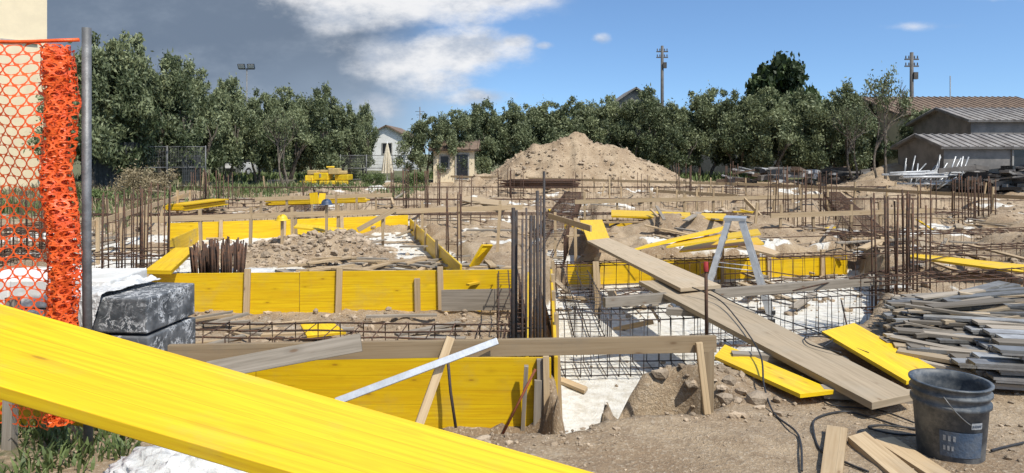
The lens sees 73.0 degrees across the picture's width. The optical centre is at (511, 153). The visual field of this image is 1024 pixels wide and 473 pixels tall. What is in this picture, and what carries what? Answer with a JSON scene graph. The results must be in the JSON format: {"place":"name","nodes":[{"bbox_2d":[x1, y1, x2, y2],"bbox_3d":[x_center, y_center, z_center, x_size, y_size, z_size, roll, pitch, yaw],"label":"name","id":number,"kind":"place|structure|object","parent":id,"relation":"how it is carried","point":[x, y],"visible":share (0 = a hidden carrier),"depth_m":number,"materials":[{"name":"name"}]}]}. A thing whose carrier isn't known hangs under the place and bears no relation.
{"place":"outdoors","nodes":[
{"label":"outdoors","id":0,"kind":"place"},
{"bbox_2d":[368,125,418,170],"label":"white gable house","id":1,"kind":"structure","parent":0,"point":[390,135],"depth_m":62.00,"materials":[{"name":"paint"}]},
{"bbox_2d":[0,132,1023,472],"bbox_3d":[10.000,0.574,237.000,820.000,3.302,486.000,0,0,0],"label":"ground","id":2,"kind":"structure","parent":0,"point":[634,408],"depth_m":8.80,"materials":[{"name":"soil"}]},
{"bbox_2d":[1,296,20,450],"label":"timber stake","id":3,"kind":"object","parent":2,"relation":"on","point":[9,440],"visible":0.14,"depth_m":3.60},
{"bbox_2d":[0,0,46,192],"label":"cream apartment building","id":4,"kind":"structure","parent":2,"relation":"on","point":[23,19],"depth_m":29.36,"materials":[{"name":"paint"}]},
{"bbox_2d":[0,413,141,472],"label":"weeds","id":5,"kind":"object","parent":2,"relation":"on","point":[63,443],"visible":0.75,"depth_m":3.52,"materials":[{"name":"green plant"}]},
{"bbox_2d":[0,268,146,317],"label":"stack of white blocks","id":6,"kind":"object","parent":2,"relation":"on","point":[109,276],"visible":0.12,"depth_m":4.28,"materials":[{"name":"concrete"}]},
{"bbox_2d":[76,282,195,351],"bbox_3d":[-2.332,1.187,4.280,0.507,0.692,0.501,0,0,6],"label":"insulation block pack","id":7,"kind":"object","parent":6,"relation":"on","point":[154,314],"visible":0.35,"depth_m":4.11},
{"bbox_2d":[65,274,159,326],"bbox_3d":[-2.454,0.932,4.253,0.300,0.294,0.522,0,0,6],"label":"plastic film wrap","id":8,"kind":"object","parent":7,"relation":"on","point":[98,291],"visible":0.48,"depth_m":4.17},
{"bbox_2d":[22,31,152,188],"bbox_3d":[-17.386,-1.711,28.732,4.683,7.062,5.162,0,0,36],"label":"olive tree","id":9,"kind":"object","parent":2,"relation":"on","point":[102,84],"visible":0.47,"depth_m":28.30,"materials":[{"name":"green plant"}]},
{"bbox_2d":[82,27,92,450],"bbox_3d":[-2.195,0.475,3.580,0.055,2.250,0.045,0,0,0],"label":"scaffold pole","id":10,"kind":"object","parent":2,"relation":"on","point":[87,181],"visible":0.6,"depth_m":3.56,"materials":[{"name":"metal"}]},
{"bbox_2d":[0,38,82,430],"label":"orange safety net","id":11,"kind":"object","parent":10,"relation":"attached to","point":[58,221],"visible":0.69,"depth_m":3.44,"materials":[{"name":"plastic"}]},
{"bbox_2d":[0,254,189,272],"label":"rebar beam cage","id":12,"kind":"object","parent":2,"relation":"on","point":[129,255],"visible":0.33,"depth_m":9.72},
{"bbox_2d":[94,186,145,268],"bbox_3d":[-5.642,1.264,9.993,0.513,1.573,0.500,0,0,0],"label":"rebar column starter","id":13,"kind":"object","parent":2,"relation":"on","point":[116,248],"visible":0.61,"depth_m":9.98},
{"bbox_2d":[78,28,188,179],"bbox_3d":[-16.360,-1.884,29.836,4.622,7.240,4.371,0,0,-26],"label":"olive tree","id":14,"kind":"object","parent":2,"relation":"on","point":[137,57],"visible":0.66,"depth_m":29.15,"materials":[{"name":"green plant"}]},
{"bbox_2d":[0,179,282,216],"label":"dry grass patch","id":15,"kind":"object","parent":2,"relation":"on","point":[107,187],"visible":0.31,"depth_m":24.95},
{"bbox_2d":[92,190,195,264],"bbox_3d":[-7.939,1.398,15.500,0.149,0.936,9.966,0,0,-16],"label":"batter board","id":16,"kind":"object","parent":2,"relation":"on","point":[97,221],"visible":0.44,"depth_m":12.78,"materials":[{"name":"brown wood"}]},
{"bbox_2d":[116,159,180,195],"bbox_3d":[-12.726,0.919,24.064,2.100,1.474,1.984,0,0,0],"label":"dry shrub","id":17,"kind":"object","parent":2,"relation":"on","point":[134,181],"visible":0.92,"depth_m":23.84,"materials":[{"name":"beige plant"}]},
{"bbox_2d":[139,182,173,268],"bbox_3d":[-5.189,1.235,10.109,0.350,1.630,0.350,0,0,0],"label":"rebar column starter","id":18,"kind":"object","parent":2,"relation":"on","point":[168,247],"visible":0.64,"depth_m":10.11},
{"bbox_2d":[0,179,317,233],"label":"green weeds patch","id":19,"kind":"object","parent":2,"relation":"on","point":[167,196],"visible":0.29,"depth_m":22.66,"materials":[{"name":"green plant"}]},
{"bbox_2d":[120,48,213,186],"bbox_3d":[-15.773,-1.513,31.144,3.919,6.670,4.590,0,0,-42],"label":"olive tree","id":20,"kind":"object","parent":2,"relation":"on","point":[183,133],"visible":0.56,"depth_m":30.45,"materials":[{"name":"green plant"}]},
{"bbox_2d":[138,145,205,187],"bbox_3d":[-15.650,0.600,29.700,4.985,1.900,0.632,0,0,-20],"label":"temporary fence","id":21,"kind":"object","parent":2,"relation":"on","point":[173,156],"visible":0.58,"depth_m":30.00,"materials":[{"name":"metal"}]},
{"bbox_2d":[80,142,137,188],"bbox_3d":[-16.890,0.495,29.053,2.135,1.990,0.132,0,0,-19],"label":"shade net fence","id":22,"kind":"object","parent":21,"relation":"attached to","point":[101,171],"visible":0.35,"depth_m":29.02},
{"bbox_2d":[103,445,246,472],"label":"cement sack","id":23,"kind":"object","parent":2,"relation":"on","point":[150,459],"visible":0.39,"depth_m":2.88,"materials":[{"name":"paper"}]},
{"bbox_2d":[162,53,233,183],"bbox_3d":[-15.196,-1.433,32.840,3.712,6.748,4.565,0,0,-3],"label":"olive tree","id":24,"kind":"object","parent":2,"relation":"on","point":[212,113],"visible":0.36,"depth_m":32.76,"materials":[{"name":"green plant"}]},
{"bbox_2d":[189,236,246,272],"bbox_3d":[-4.120,1.483,9.711,0.769,0.636,0.518,0,0,0],"label":"rebar stirrup bundle","id":25,"kind":"object","parent":2,"relation":"on","point":[205,259],"visible":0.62,"depth_m":9.59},
{"bbox_2d":[196,72,261,182],"bbox_3d":[-14.390,-1.296,34.706,3.272,6.061,4.057,0,0,24],"label":"olive tree","id":26,"kind":"object","parent":2,"relation":"on","point":[240,130],"visible":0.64,"depth_m":34.59,"materials":[{"name":"green plant"}]},
{"bbox_2d":[226,87,280,183],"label":"olive tree","id":27,"kind":"object","parent":2,"relation":"on","point":[252,153],"visible":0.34,"depth_m":36.48,"materials":[{"name":"green plant"}]},
{"bbox_2d":[0,357,550,428],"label":"foundation formwork","id":28,"kind":"object","parent":2,"relation":"on","point":[487,392],"visible":0.23,"depth_m":5.25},
{"bbox_2d":[521,356,549,430],"bbox_3d":[0.176,1.828,5.185,0.224,0.615,0.110,0,0,0],"label":"formwork brace","id":29,"kind":"object","parent":28,"relation":"attached to","point":[538,396],"visible":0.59,"depth_m":5.18,"materials":[{"name":"brown wood"}]},
{"bbox_2d":[258,101,299,186],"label":"half bare tree","id":30,"kind":"object","parent":2,"relation":"on","point":[285,130],"visible":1,"depth_m":33.15,"materials":[{"name":"green plant"}]},
{"bbox_2d":[247,83,320,179],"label":"olive tree","id":31,"kind":"object","parent":2,"relation":"on","point":[304,138],"visible":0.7,"depth_m":36.48,"materials":[{"name":"green plant"}]},
{"bbox_2d":[167,215,407,240],"bbox_3d":[-4.726,1.692,15.111,5.026,0.726,0.080,0,0,-23],"label":"foundation formwork","id":32,"kind":"object","parent":2,"relation":"on","point":[233,230],"visible":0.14,"depth_m":14.88,"materials":[{"name":"yellow wood"}]},
{"bbox_2d":[0,304,592,472],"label":"yellow formwork board","id":33,"kind":"object","parent":2,"relation":"on","point":[237,420],"depth_m":1.79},
{"bbox_2d":[179,179,431,197],"bbox_3d":[-8.998,1.544,31.010,10.255,0.745,8.365,0,0,0],"label":"weeds strip","id":34,"kind":"object","parent":2,"relation":"on","point":[351,184],"visible":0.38,"depth_m":30.44,"materials":[{"name":"green plant"}]},
{"bbox_2d":[279,81,351,176],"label":"olive tree","id":35,"kind":"object","parent":2,"relation":"on","point":[324,151],"visible":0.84,"depth_m":37.19,"materials":[{"name":"green plant"}]},
{"bbox_2d":[132,201,522,257],"bbox_3d":[-3.136,1.387,13.201,7.278,0.971,0.101,0,0,-23],"label":"batter board","id":36,"kind":"object","parent":2,"relation":"on","point":[251,215],"visible":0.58,"depth_m":12.87,"materials":[{"name":"brown wood"}]},
{"bbox_2d":[147,266,510,314],"bbox_3d":[-2.784,1.823,9.060,5.599,0.669,0.070,0,0,-4],"label":"foundation formwork","id":37,"kind":"object","parent":2,"relation":"on","point":[339,289],"visible":0.44,"depth_m":9.09,"materials":[{"name":"yellow wood"}]},
{"bbox_2d":[441,289,510,310],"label":"weathered board","id":38,"kind":"object","parent":37,"relation":"attached to","point":[470,299],"visible":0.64,"depth_m":8.92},
{"bbox_2d":[320,99,367,178],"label":"olive tree","id":39,"kind":"object","parent":2,"relation":"on","point":[353,129],"visible":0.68,"depth_m":38.64,"materials":[{"name":"green plant"}]},
{"bbox_2d":[195,255,520,343],"bbox_3d":[-1.804,1.861,8.341,4.246,0.471,5.940,0,0,0],"label":"timber debris in trench","id":40,"kind":"object","parent":2,"relation":"on","point":[378,264],"visible":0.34,"depth_m":9.73,"materials":[{"name":"brown wood"}]},
{"bbox_2d":[343,101,379,175],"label":"olive tree","id":41,"kind":"object","parent":2,"relation":"on","point":[365,117],"visible":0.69,"depth_m":39.68,"materials":[{"name":"green plant"}]},
{"bbox_2d":[196,321,532,356],"bbox_3d":[-1.775,1.809,6.301,3.964,0.438,0.643,0,0,0],"label":"rebar beam cage","id":42,"kind":"object","parent":2,"relation":"on","point":[504,331],"visible":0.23,"depth_m":6.30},
{"bbox_2d":[392,113,445,181],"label":"olive tree","id":43,"kind":"object","parent":2,"relation":"on","point":[420,131],"visible":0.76,"depth_m":37.42,"materials":[{"name":"green plant"}]},
{"bbox_2d":[410,219,461,269],"bbox_3d":[-1.544,1.692,12.637,0.081,0.587,6.817,0,0,-14],"label":"foundation formwork","id":44,"kind":"object","parent":2,"relation":"on","point":[434,249],"visible":0.56,"depth_m":11.94,"materials":[{"name":"yellow wood"}]},
{"bbox_2d":[168,335,716,361],"bbox_3d":[-0.362,1.147,4.075,3.199,0.113,0.280,0,0,0],"label":"batter board","id":45,"kind":"object","parent":2,"relation":"on","point":[377,349],"visible":0.66,"depth_m":4.08,"materials":[{"name":"brown wood"}]},
{"bbox_2d":[206,333,361,373],"bbox_3d":[-1.254,1.123,3.830,0.838,0.231,0.057,0,0,-7],"label":"weathered plank","id":46,"kind":"object","parent":45,"relation":"attached to","point":[295,354],"visible":0.76,"depth_m":3.82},
{"bbox_2d":[335,338,498,401],"bbox_3d":[-0.532,1.234,3.935,0.924,0.330,0.034,0,0,-11],"label":"aluminium straightedge","id":47,"kind":"object","parent":45,"relation":"attached to","point":[381,384],"visible":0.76,"depth_m":3.92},
{"bbox_2d":[415,336,454,423],"bbox_3d":[-0.443,1.304,3.975,0.274,0.484,0.051,0,0,-42],"label":"timber strut","id":48,"kind":"object","parent":45,"relation":"attached to","point":[432,387],"visible":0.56,"depth_m":3.95,"materials":[{"name":"brown wood"}]},
{"bbox_2d":[428,140,480,182],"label":"cream cottage","id":49,"kind":"structure","parent":2,"relation":"on","point":[468,152],"depth_m":37.20,"materials":[{"name":"paint"}]},
{"bbox_2d":[429,107,483,173],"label":"olive tree","id":50,"kind":"object","parent":2,"relation":"on","point":[452,137],"visible":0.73,"depth_m":37.27,"materials":[{"name":"green plant"}]},
{"bbox_2d":[68,169,853,182],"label":"undergrowth","id":51,"kind":"object","parent":2,"relation":"on","point":[244,177],"visible":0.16,"depth_m":40.01,"materials":[{"name":"green plant"}]},
{"bbox_2d":[459,97,510,173],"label":"olive tree","id":52,"kind":"object","parent":2,"relation":"on","point":[480,116],"visible":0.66,"depth_m":40.28,"materials":[{"name":"green plant"}]},
{"bbox_2d":[33,211,965,235],"bbox_3d":[0.000,1.700,16.699,22.308,0.544,0.608,0,0,-2],"label":"rebar beam cage","id":53,"kind":"object","parent":2,"relation":"on","point":[489,213],"visible":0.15,"depth_m":16.70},
{"bbox_2d":[471,97,541,166],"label":"olive tree","id":54,"kind":"object","parent":2,"relation":"on","point":[522,134],"visible":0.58,"depth_m":41.29,"materials":[{"name":"green plant"}]},
{"bbox_2d":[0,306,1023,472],"bbox_3d":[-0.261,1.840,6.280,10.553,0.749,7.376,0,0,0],"label":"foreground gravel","id":55,"kind":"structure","parent":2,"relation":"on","point":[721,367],"depth_m":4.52,"materials":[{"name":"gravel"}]},
{"bbox_2d":[0,162,1023,317],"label":"rubble","id":56,"kind":"object","parent":2,"relation":"on","point":[330,234],"visible":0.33,"depth_m":11.79,"materials":[{"name":"stone"}]},
{"bbox_2d":[77,197,972,216],"bbox_3d":[0.500,1.649,21.249,27.311,0.542,1.108,0,0,0],"label":"rebar beam cage","id":57,"kind":"object","parent":2,"relation":"on","point":[561,199],"visible":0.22,"depth_m":21.19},
{"bbox_2d":[510,171,545,356],"bbox_3d":[0.130,1.120,5.698,0.291,1.960,0.509,0,0,0],"label":"rebar column starter","id":58,"kind":"object","parent":2,"relation":"on","point":[514,258],"visible":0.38,"depth_m":5.59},
{"bbox_2d":[513,97,564,154],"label":"olive tree","id":59,"kind":"object","parent":2,"relation":"on","point":[536,118],"visible":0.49,"depth_m":42.40,"materials":[{"name":"green plant"}]},
{"bbox_2d":[171,186,924,200],"bbox_3d":[1.500,1.550,26.899,29.312,0.544,1.208,0,0,0],"label":"rebar beam cage","id":60,"kind":"object","parent":2,"relation":"on","point":[551,187],"visible":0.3,"depth_m":26.74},
{"bbox_2d":[74,188,1023,310],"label":"scattered timber offcuts","id":61,"kind":"object","parent":2,"relation":"on","point":[799,303],"visible":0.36,"depth_m":13.12,"materials":[{"name":"brown wood"}]},
{"bbox_2d":[532,192,580,267],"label":"rebar beam cage","id":62,"kind":"object","parent":2,"relation":"on","point":[575,208],"visible":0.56,"depth_m":15.63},
{"bbox_2d":[550,260,562,417],"bbox_3d":[0.453,1.790,7.309,0.070,0.721,4.079,0,0,3],"label":"foundation formwork","id":63,"kind":"object","parent":2,"relation":"on","point":[554,334],"visible":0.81,"depth_m":6.25,"materials":[{"name":"yellow wood"}]},
{"bbox_2d":[536,96,609,144],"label":"olive tree","id":64,"kind":"object","parent":2,"relation":"on","point":[579,111],"visible":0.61,"depth_m":42.25,"materials":[{"name":"green plant"}]},
{"bbox_2d":[456,135,697,191],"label":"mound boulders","id":65,"kind":"object","parent":2,"relation":"on","point":[652,167],"visible":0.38,"depth_m":32.48,"materials":[{"name":"stone"}]},
{"bbox_2d":[563,270,611,336],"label":"rebar beam cage","id":66,"kind":"object","parent":2,"relation":"on","point":[589,293],"visible":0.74,"depth_m":8.76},
{"bbox_2d":[153,191,1023,360],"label":"loose rebars","id":67,"kind":"object","parent":2,"relation":"on","point":[947,254],"visible":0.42,"depth_m":11.41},
{"bbox_2d":[575,92,638,150],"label":"olive tree","id":68,"kind":"object","parent":2,"relation":"on","point":[609,109],"visible":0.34,"depth_m":42.21,"materials":[{"name":"green plant"}]},
{"bbox_2d":[450,174,769,194],"bbox_3d":[3.162,1.385,29.613,15.447,1.058,0.123,0,0,37],"label":"batter board","id":69,"kind":"object","parent":2,"relation":"on","point":[745,184],"visible":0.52,"depth_m":27.76,"materials":[{"name":"brown wood"}]},
{"bbox_2d":[607,82,674,171],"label":"olive tree","id":70,"kind":"object","parent":2,"relation":"on","point":[649,107],"visible":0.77,"depth_m":41.18,"materials":[{"name":"green plant"}]},
{"bbox_2d":[546,306,769,377],"bbox_3d":[1.450,1.873,6.949,2.203,0.583,0.487,0,0,-3],"label":"rebar beam cage","id":71,"kind":"object","parent":2,"relation":"on","point":[619,360],"visible":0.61,"depth_m":6.92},
{"bbox_2d":[647,98,705,175],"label":"olive tree","id":72,"kind":"object","parent":2,"relation":"on","point":[668,132],"visible":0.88,"depth_m":40.16,"materials":[{"name":"green plant"}]},
{"bbox_2d":[574,188,822,221],"bbox_3d":[4.860,1.463,17.340,7.168,1.153,0.094,0,0,-18],"label":"batter board","id":73,"kind":"object","parent":2,"relation":"on","point":[585,201],"visible":0.63,"depth_m":17.14,"materials":[{"name":"brown wood"}]},
{"bbox_2d":[695,342,713,414],"bbox_3d":[1.163,1.380,4.177,0.127,0.547,0.145,0,0,0],"label":"batter board post","id":74,"kind":"object","parent":2,"relation":"on","point":[705,362],"visible":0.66,"depth_m":4.13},
{"bbox_2d":[568,249,846,285],"bbox_3d":[3.455,1.930,11.828,5.212,0.465,0.072,0,0,-12],"label":"foundation formwork","id":75,"kind":"object","parent":2,"relation":"on","point":[626,274],"visible":0.41,"depth_m":11.89,"materials":[{"name":"yellow wood"}]},
{"bbox_2d":[674,80,741,177],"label":"olive tree","id":76,"kind":"object","parent":2,"relation":"on","point":[701,105],"visible":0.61,"depth_m":40.44,"materials":[{"name":"green plant"}]},
{"bbox_2d":[554,251,867,297],"bbox_3d":[3.225,1.925,11.149,5.371,0.487,0.542,0,0,-13],"label":"rebar beam cage","id":77,"kind":"object","parent":2,"relation":"on","point":[674,263],"visible":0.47,"depth_m":11.11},
{"bbox_2d":[697,88,775,175],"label":"olive tree","id":78,"kind":"object","parent":2,"relation":"on","point":[727,123],"visible":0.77,"depth_m":39.26,"materials":[{"name":"green plant"}]},
{"bbox_2d":[708,215,775,322],"bbox_3d":[3.000,1.515,9.300,1.007,1.331,0.568,0,0,21],"label":"aluminium step ladder","id":79,"kind":"object","parent":2,"relation":"on","point":[752,255],"visible":0.68,"depth_m":9.17,"materials":[{"name":"silver metal"}]},
{"bbox_2d":[603,275,899,307],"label":"timber beam","id":80,"kind":"structure","parent":2,"relation":"on","point":[658,298],"depth_m":7.57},
{"bbox_2d":[729,82,808,181],"bbox_3d":[14.330,-1.112,38.995,4.455,5.719,4.711,0,0,18],"label":"olive tree","id":81,"kind":"object","parent":2,"relation":"on","point":[780,118],"visible":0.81,"depth_m":38.42,"materials":[{"name":"green plant"}]},
{"bbox_2d":[715,345,833,397],"bbox_3d":[1.748,1.528,4.917,0.256,0.057,1.177,0,0,-17],"label":"yellow formwork board","id":82,"kind":"object","parent":2,"relation":"on","point":[789,382],"visible":0.98,"depth_m":4.72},
{"bbox_2d":[751,50,821,102],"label":"broadleaf tree","id":83,"kind":"object","parent":2,"relation":"on","point":[785,73],"visible":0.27,"depth_m":50.90,"materials":[{"name":"green plant"}]},
{"bbox_2d":[666,307,912,403],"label":"plank bearers","id":84,"kind":"object","parent":2,"relation":"on","point":[680,311],"visible":0.31,"depth_m":5.16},
{"bbox_2d":[639,280,912,409],"bbox_3d":[2.046,1.468,6.019,0.547,0.075,3.877,0,0,-10],"label":"scaffold plank","id":85,"kind":"object","parent":84,"relation":"on","point":[869,389],"visible":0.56,"depth_m":5.13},
{"bbox_2d":[587,238,720,291],"bbox_3d":[1.693,1.410,9.305,0.487,0.060,4.381,0,0,-7],"label":"scaffold plank","id":86,"kind":"object","parent":85,"relation":"on","point":[676,277],"visible":0.98,"depth_m":8.42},
{"bbox_2d":[822,323,934,384],"bbox_3d":[2.677,1.453,5.094,0.409,0.087,1.338,0,0,-2],"label":"yellow formwork board","id":87,"kind":"object","parent":84,"relation":"on","point":[885,357],"visible":0.76,"depth_m":5.03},
{"bbox_2d":[689,285,892,344],"bbox_3d":[3.450,1.899,8.199,2.635,0.534,0.537,0,0,-10],"label":"rebar beam cage","id":88,"kind":"object","parent":2,"relation":"on","point":[804,298],"visible":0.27,"depth_m":8.12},
{"bbox_2d":[770,85,846,179],"bbox_3d":[16.402,-1.096,38.832,4.519,5.666,3.858,0,0,-27],"label":"olive tree","id":89,"kind":"object","parent":2,"relation":"on","point":[805,150],"visible":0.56,"depth_m":38.06,"materials":[{"name":"green plant"}]},
{"bbox_2d":[820,425,847,472],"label":"timber offcut","id":90,"kind":"object","parent":2,"relation":"on","point":[834,452],"visible":1,"depth_m":3.51,"materials":[{"name":"brown wood"}]},
{"bbox_2d":[799,77,880,181],"bbox_3d":[18.252,-1.229,38.066,5.152,5.934,4.189,0,0,-45],"label":"olive tree","id":91,"kind":"object","parent":2,"relation":"on","point":[863,148],"visible":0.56,"depth_m":37.38,"materials":[{"name":"green plant"}]},
{"bbox_2d":[825,96,875,180],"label":"half bare tree","id":92,"kind":"object","parent":2,"relation":"on","point":[857,122],"visible":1,"depth_m":33.34,"materials":[{"name":"green plant"}]},
{"bbox_2d":[770,202,933,246],"bbox_3d":[7.238,1.532,14.613,4.268,0.996,0.087,0,0,-17],"label":"batter board","id":93,"kind":"object","parent":2,"relation":"on","point":[813,214],"visible":0.67,"depth_m":14.48,"materials":[{"name":"brown wood"}]},
{"bbox_2d":[824,192,883,255],"bbox_3d":[9.351,1.700,19.500,5.941,0.544,13.493,0,0,0],"label":"rebar beam cage","id":94,"kind":"object","parent":2,"relation":"on","point":[857,219],"visible":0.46,"depth_m":15.66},
{"bbox_2d":[716,164,1023,191],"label":"builders yard materials","id":95,"kind":"object","parent":2,"relation":"on","point":[1008,174],"visible":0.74,"depth_m":29.14,"materials":[{"name":"grey metal"}]},
{"bbox_2d":[868,193,893,314],"bbox_3d":[4.337,1.255,8.134,0.223,1.590,0.210,0,0,0],"label":"rebar column starter","id":96,"kind":"object","parent":2,"relation":"on","point":[875,290],"visible":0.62,"depth_m":8.10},
{"bbox_2d":[848,431,916,472],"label":"timber offcut","id":97,"kind":"object","parent":2,"relation":"on","point":[884,459],"visible":1,"depth_m":3.46,"materials":[{"name":"brown wood"}]},
{"bbox_2d":[858,62,917,179],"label":"half bare tree","id":98,"kind":"object","parent":2,"relation":"on","point":[884,85],"visible":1,"depth_m":31.26,"materials":[{"name":"green plant"}]},
{"bbox_2d":[771,180,1023,213],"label":"batter board","id":99,"kind":"object","parent":2,"relation":"on","point":[886,190],"visible":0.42,"depth_m":20.36,"materials":[{"name":"brown wood"}]},
{"bbox_2d":[892,191,923,291],"bbox_3d":[4.693,1.245,8.210,0.251,1.611,0.250,0,0,0],"label":"rebar column starter","id":100,"kind":"object","parent":2,"relation":"on","point":[912,269],"visible":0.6,"depth_m":8.15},
{"bbox_2d":[876,437,950,472],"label":"timber offcut","id":101,"kind":"object","parent":2,"relation":"on","point":[918,462],"visible":0.75,"depth_m":3.44,"materials":[{"name":"brown wood"}]},
{"bbox_2d":[819,227,1023,259],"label":"rebar beam cage","id":102,"kind":"object","parent":2,"relation":"on","point":[980,230],"visible":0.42,"depth_m":12.70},
{"bbox_2d":[881,155,976,188],"bbox_3d":[17.393,0.760,29.017,4.304,1.431,1.685,0,0,0],"label":"scaffold tube pile","id":103,"kind":"object","parent":2,"relation":"on","point":[932,174],"visible":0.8,"depth_m":28.54,"materials":[{"name":"metal"}]},
{"bbox_2d":[849,267,1023,313],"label":"rebar beam cage","id":104,"kind":"object","parent":2,"relation":"on","point":[936,281],"visible":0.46,"depth_m":7.79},
{"bbox_2d":[859,96,1023,166],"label":"tile roof house","id":105,"kind":"structure","parent":2,"relation":"on","point":[967,102],"depth_m":43.91,"materials":[{"name":"ceramic"}]},
{"bbox_2d":[879,281,1023,375],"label":"pile of old timber","id":106,"kind":"object","parent":2,"relation":"on","point":[922,326],"visible":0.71,"depth_m":5.51,"materials":[{"name":"grey wood"}]},
{"bbox_2d":[908,368,994,463],"bbox_3d":[2.246,1.355,3.549,0.376,0.395,0.376,0,0,0],"label":"plastic bucket","id":107,"kind":"object","parent":2,"relation":"on","point":[952,409],"visible":0.94,"depth_m":3.43,"materials":[{"name":"plastic"}]},
{"bbox_2d":[890,133,1023,189],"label":"blockwork shack","id":108,"kind":"structure","parent":2,"relation":"on","point":[993,151],"depth_m":29.88,"materials":[{"name":"grey concrete"}]},
{"bbox_2d":[910,254,1023,272],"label":"used formwork board","id":109,"kind":"object","parent":2,"relation":"on","point":[982,264],"visible":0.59,"depth_m":9.08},
{"bbox_2d":[948,319,1023,390],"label":"stack of steel forms","id":110,"kind":"object","parent":2,"relation":"on","point":[1001,366],"visible":0.73,"depth_m":4.66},
{"bbox_2d":[47,0,1023,153],"label":"sky","id":111,"kind":"structure","parent":0,"point":[398,57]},
{"bbox_2d":[905,107,1023,133],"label":"corrugated metal shed","id":112,"kind":"structure","parent":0,"point":[970,120],"depth_m":36.15,"materials":[{"name":"grey metal"}]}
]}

